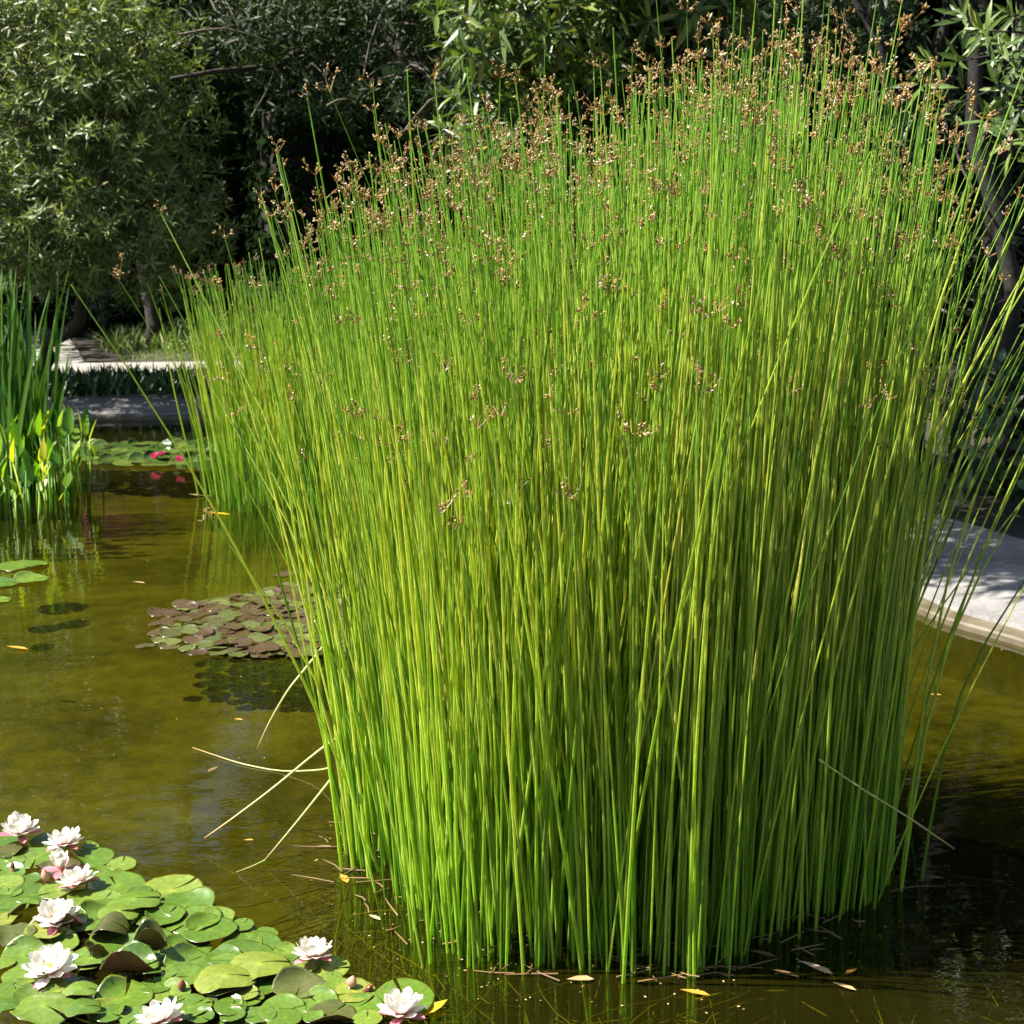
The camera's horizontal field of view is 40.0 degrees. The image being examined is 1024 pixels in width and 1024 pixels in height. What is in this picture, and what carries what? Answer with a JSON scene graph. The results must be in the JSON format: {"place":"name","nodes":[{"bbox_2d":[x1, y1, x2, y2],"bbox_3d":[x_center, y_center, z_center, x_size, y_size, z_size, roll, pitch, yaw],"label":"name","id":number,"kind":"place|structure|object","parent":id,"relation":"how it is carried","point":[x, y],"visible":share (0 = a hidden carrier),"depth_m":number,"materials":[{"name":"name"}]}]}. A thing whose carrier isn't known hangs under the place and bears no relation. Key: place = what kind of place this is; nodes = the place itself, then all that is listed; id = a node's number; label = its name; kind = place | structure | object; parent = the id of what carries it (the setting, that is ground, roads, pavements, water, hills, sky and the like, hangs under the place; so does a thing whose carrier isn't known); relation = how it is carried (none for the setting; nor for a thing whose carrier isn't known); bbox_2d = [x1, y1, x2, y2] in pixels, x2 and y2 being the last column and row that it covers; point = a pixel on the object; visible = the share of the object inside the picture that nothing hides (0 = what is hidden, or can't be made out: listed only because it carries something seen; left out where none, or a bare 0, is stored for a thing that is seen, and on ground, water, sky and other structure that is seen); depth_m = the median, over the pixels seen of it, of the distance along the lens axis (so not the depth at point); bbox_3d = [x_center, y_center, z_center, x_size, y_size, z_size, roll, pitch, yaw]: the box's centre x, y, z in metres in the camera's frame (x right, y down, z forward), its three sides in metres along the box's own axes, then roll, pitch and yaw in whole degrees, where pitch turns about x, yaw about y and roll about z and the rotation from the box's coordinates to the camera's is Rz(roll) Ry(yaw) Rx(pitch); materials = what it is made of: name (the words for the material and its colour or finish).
{"place":"outdoors","nodes":[
{"label":"outdoors","id":0,"kind":"place"},
{"bbox_2d":[7,326,83,362],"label":"path","id":1,"kind":"structure","parent":0,"point":[65,350],"depth_m":19.48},
{"bbox_2d":[27,141,179,345],"bbox_3d":[-5.931,-3.865,20.072,2.288,3.063,2.004,4,12,22],"label":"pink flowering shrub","id":2,"kind":"object","parent":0,"point":[103,303],"visible":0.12,"depth_m":20.18,"materials":[{"name":"green plant"}]},
{"bbox_2d":[91,316,251,352],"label":"tall grass","id":3,"kind":"structure","parent":0,"point":[122,341],"depth_m":19.31,"materials":[{"name":"green plant"}]},
{"bbox_2d":[33,361,396,373],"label":"path","id":4,"kind":"structure","parent":0,"point":[84,366],"depth_m":16.78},
{"bbox_2d":[115,342,338,360],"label":"grass","id":5,"kind":"structure","parent":0,"point":[150,355],"depth_m":18.23,"materials":[{"name":"green plant"}]},
{"bbox_2d":[0,420,1023,1023],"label":"water","id":6,"kind":"structure","parent":0,"point":[106,726],"depth_m":4.03,"materials":[{"name":"brown liquid"}]},
{"bbox_2d":[10,862,14,871],"bbox_3d":[-1.252,0.915,3.532,0.011,0.078,0.011,5,12,27],"label":"water lily bud","id":7,"kind":"object","parent":6,"relation":"on","point":[12,865],"visible":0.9,"depth_m":3.52,"materials":[{"name":"plant"}]},
{"bbox_2d":[9,646,26,648],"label":"fallen leaf","id":8,"kind":"object","parent":6,"relation":"on","point":[20,647],"visible":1,"depth_m":5.50,"materials":[{"name":"yellow plant"}]},
{"bbox_2d":[0,560,48,601],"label":"water lily","id":9,"kind":"object","parent":6,"relation":"on","point":[23,576],"visible":1,"depth_m":6.68,"materials":[{"name":"green plant"}]},
{"bbox_2d":[0,233,72,503],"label":"iris clump","id":10,"kind":"object","parent":6,"relation":"in","point":[23,391],"visible":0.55,"depth_m":8.69,"materials":[{"name":"green plant"}]},
{"bbox_2d":[41,869,49,883],"bbox_3d":[-1.144,0.920,3.457,0.021,0.096,0.024,5,12,26],"label":"water lily bud","id":11,"kind":"object","parent":6,"relation":"on","point":[45,876],"visible":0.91,"depth_m":3.44,"materials":[{"name":"pink plant"}]},
{"bbox_2d":[0,399,103,522],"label":"pickerelweed","id":12,"kind":"object","parent":6,"relation":"in","point":[26,473],"visible":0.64,"depth_m":8.44,"materials":[{"name":"green plant"}]},
{"bbox_2d":[41,826,84,850],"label":"water lily flower","id":13,"kind":"object","parent":6,"relation":"on","point":[65,837],"visible":1,"depth_m":3.64,"materials":[{"name":"white plant"}]},
{"bbox_2d":[55,863,98,888],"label":"water lily flower","id":14,"kind":"object","parent":6,"relation":"on","point":[74,877],"visible":1,"depth_m":3.41,"materials":[{"name":"white plant"}]},
{"bbox_2d":[60,436,249,470],"bbox_3d":[-2.744,-0.455,10.540,1.804,0.109,1.475,0,11,0],"label":"water lily","id":15,"kind":"object","parent":6,"relation":"on","point":[116,455],"visible":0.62,"depth_m":10.61,"materials":[{"name":"green plant"}]},
{"bbox_2d":[149,452,159,458],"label":"water lily flower","id":16,"kind":"object","parent":15,"relation":"on","point":[154,455],"visible":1,"depth_m":10.09,"materials":[{"name":"pink plant"}]},
{"bbox_2d":[175,455,183,461],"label":"water lily flower","id":17,"kind":"object","parent":15,"relation":"on","point":[179,458],"visible":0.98,"depth_m":9.95,"materials":[{"name":"pink plant"}]},
{"bbox_2d":[177,979,185,991],"bbox_3d":[-0.692,1.021,2.953,0.018,0.086,0.018,4,11,20],"label":"water lily bud","id":18,"kind":"object","parent":6,"relation":"on","point":[181,986],"visible":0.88,"depth_m":2.94,"materials":[{"name":"pink plant"}]},
{"bbox_2d":[0,831,434,1023],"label":"water lily","id":19,"kind":"object","parent":6,"relation":"on","point":[237,966],"visible":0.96,"depth_m":3.07,"materials":[{"name":"green plant"}]},
{"bbox_2d":[0,811,40,842],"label":"water lily flower","id":20,"kind":"object","parent":19,"relation":"on","point":[21,825],"visible":1,"depth_m":3.71,"materials":[{"name":"white plant"}]},
{"bbox_2d":[21,942,77,989],"bbox_3d":[-0.988,0.962,2.998,0.126,0.055,0.121,6,22,20],"label":"water lily flower","id":21,"kind":"object","parent":19,"relation":"on","point":[55,960],"visible":1,"depth_m":3.00,"materials":[{"name":"white plant"}]},
{"bbox_2d":[32,897,82,935],"bbox_3d":[-1.047,0.919,3.226,0.101,0.059,0.104,-9,14,-40],"label":"water lily flower","id":22,"kind":"object","parent":19,"relation":"on","point":[50,910],"visible":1,"depth_m":3.22,"materials":[{"name":"white plant"}]},
{"bbox_2d":[41,847,82,879],"bbox_3d":[-1.121,0.866,3.501,0.076,0.058,0.074,10,15,42],"label":"water lily flower","id":23,"kind":"object","parent":19,"relation":"on","point":[59,857],"visible":0.98,"depth_m":3.49,"materials":[{"name":"white plant"}]},
{"bbox_2d":[134,997,183,1023],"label":"water lily flower","id":24,"kind":"object","parent":19,"relation":"on","point":[157,1013],"visible":1,"depth_m":2.81,"materials":[{"name":"white plant"}]},
{"bbox_2d":[362,984,372,992],"bbox_3d":[-0.322,1.017,2.951,0.078,0.017,0.017,-39,19,-1],"label":"water lily bud","id":25,"kind":"object","parent":19,"relation":"on","point":[369,988],"visible":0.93,"depth_m":2.95,"materials":[{"name":"pink plant"}]},
{"bbox_2d":[377,986,425,1023],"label":"water lily flower","id":26,"kind":"object","parent":19,"relation":"on","point":[398,1005],"visible":1,"depth_m":2.84,"materials":[{"name":"white plant"}]},
{"bbox_2d":[135,570,366,657],"bbox_3d":[-1.034,0.411,6.088,1.038,0.036,1.486,0,11,0],"label":"water lily","id":27,"kind":"object","parent":6,"relation":"on","point":[236,633],"visible":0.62,"depth_m":5.81,"materials":[{"name":"green plant"}]},
{"bbox_2d":[291,936,331,964],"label":"water lily flower","id":28,"kind":"object","parent":6,"relation":"on","point":[311,948],"visible":1,"depth_m":3.06,"materials":[{"name":"white plant"}]},
{"bbox_2d":[147,226,504,515],"bbox_3d":[-1.068,-0.862,8.847,2.284,1.948,2.059,0,11,0],"label":"rush clump","id":29,"kind":"object","parent":6,"relation":"in","point":[228,437],"visible":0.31,"depth_m":8.49,"materials":[{"name":"green plant"}]},
{"bbox_2d":[340,874,348,882],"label":"fallen leaf","id":30,"kind":"object","parent":6,"relation":"on","point":[345,879],"visible":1,"depth_m":3.49,"materials":[{"name":"yellow plant"}]},
{"bbox_2d":[347,975,356,993],"bbox_3d":[-0.344,1.017,2.966,0.022,0.086,0.022,14,5,-3],"label":"water lily bud","id":31,"kind":"object","parent":6,"relation":"on","point":[351,982],"visible":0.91,"depth_m":2.96,"materials":[{"name":"pink plant"}]},
{"bbox_2d":[423,1000,446,1014],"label":"fallen leaf","id":32,"kind":"object","parent":6,"relation":"on","point":[435,1006],"visible":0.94,"depth_m":2.90,"materials":[{"name":"yellow plant"}]},
{"bbox_2d":[101,508,1019,1013],"bbox_3d":[-0.102,0.474,5.750,4.992,0.032,5.836,0,11,0],"label":"floating debris","id":33,"kind":"object","parent":6,"relation":"on","point":[613,948],"visible":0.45,"depth_m":3.16,"materials":[{"name":"beige plant"}]},
{"bbox_2d":[568,975,592,979],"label":"fallen leaf","id":34,"kind":"object","parent":6,"relation":"on","point":[584,977],"visible":1,"depth_m":3.02,"materials":[{"name":"yellow plant"}]},
{"bbox_2d":[681,989,708,994],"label":"fallen leaf","id":35,"kind":"object","parent":6,"relation":"on","point":[697,991],"visible":1,"depth_m":2.96,"materials":[{"name":"yellow plant"}]},
{"bbox_2d":[751,950,775,956],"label":"fallen leaf","id":36,"kind":"object","parent":6,"relation":"on","point":[764,953],"visible":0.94,"depth_m":3.12,"materials":[{"name":"brown plant"}]},
{"bbox_2d":[773,969,798,976],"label":"fallen leaf","id":37,"kind":"object","parent":6,"relation":"on","point":[787,972],"visible":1,"depth_m":3.04,"materials":[{"name":"brown plant"}]},
{"bbox_2d":[799,960,832,973],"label":"fallen leaf","id":38,"kind":"object","parent":6,"relation":"on","point":[819,967],"visible":1,"depth_m":3.06,"materials":[{"name":"grey plant"}]},
{"bbox_2d":[833,982,855,989],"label":"fallen leaf","id":39,"kind":"object","parent":6,"relation":"on","point":[846,986],"visible":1,"depth_m":2.99,"materials":[{"name":"beige plant"}]},
{"bbox_2d":[845,968,856,973],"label":"fallen leaf","id":40,"kind":"object","parent":6,"relation":"on","point":[850,971],"visible":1,"depth_m":3.05,"materials":[{"name":"orange plant"}]},
{"bbox_2d":[924,875,943,878],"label":"fallen leaf","id":41,"kind":"object","parent":6,"relation":"on","point":[939,877],"visible":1,"depth_m":3.50,"materials":[{"name":"plant"}]},
{"bbox_2d":[0,2,1023,539],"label":"ground","id":42,"kind":"structure","parent":0,"point":[88,350],"depth_m":11.84,"materials":[{"name":"soil"}]},
{"bbox_2d":[0,0,250,374],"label":"willow leaved shrub","id":43,"kind":"object","parent":42,"relation":"on","point":[101,222],"visible":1,"depth_m":11.90,"materials":[{"name":"green plant"}]},
{"bbox_2d":[0,0,265,350],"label":"slim tree","id":44,"kind":"object","parent":42,"relation":"on","point":[153,321],"visible":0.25,"depth_m":18.83,"materials":[{"name":"green plant"}]},
{"bbox_2d":[4,359,321,399],"bbox_3d":[-3.308,-1.165,13.029,8.718,0.330,3.503,0,11,0],"label":"ground cover","id":45,"kind":"object","parent":42,"relation":"on","point":[104,381],"visible":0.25,"depth_m":13.57,"materials":[{"name":"green plant"}]},
{"bbox_2d":[0,0,1023,368],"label":"woodland","id":46,"kind":"object","parent":42,"relation":"on","point":[228,102],"visible":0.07,"depth_m":20.96,"materials":[{"name":"green plant"}]},
{"bbox_2d":[47,394,1023,647],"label":"kerb","id":47,"kind":"structure","parent":42,"relation":"on","point":[1001,579],"depth_m":6.51,"materials":[{"name":"concrete"}]},
{"bbox_2d":[157,0,928,370],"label":"overhanging tree","id":48,"kind":"object","parent":42,"relation":"on","point":[293,46],"visible":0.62,"depth_m":12.00,"materials":[{"name":"green plant"}]},
{"bbox_2d":[404,0,833,364],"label":"long leaved shrub","id":49,"kind":"object","parent":42,"relation":"on","point":[567,35],"visible":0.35,"depth_m":7.60,"materials":[{"name":"green plant"}]},
{"bbox_2d":[746,0,1023,495],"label":"bare stemmed tree","id":50,"kind":"object","parent":42,"relation":"on","point":[974,73],"visible":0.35,"depth_m":8.58,"materials":[{"name":"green plant"}]},
{"bbox_2d":[891,0,1023,174],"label":"spray shrub","id":51,"kind":"object","parent":42,"relation":"on","point":[1014,42],"visible":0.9,"depth_m":6.34,"materials":[{"name":"green plant"}]},
{"bbox_2d":[941,334,1023,502],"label":"broad leaved bush","id":52,"kind":"object","parent":42,"relation":"on","point":[1017,436],"visible":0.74,"depth_m":7.32,"materials":[{"name":"green plant"}]},
{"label":"peat mound","id":53,"kind":"structure","parent":0,"visible":0},
{"bbox_2d":[70,0,1023,983],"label":"rush clump","id":54,"kind":"object","parent":53,"relation":"on","point":[626,616],"visible":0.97,"depth_m":3.07,"materials":[{"name":"green plant"}]}
]}

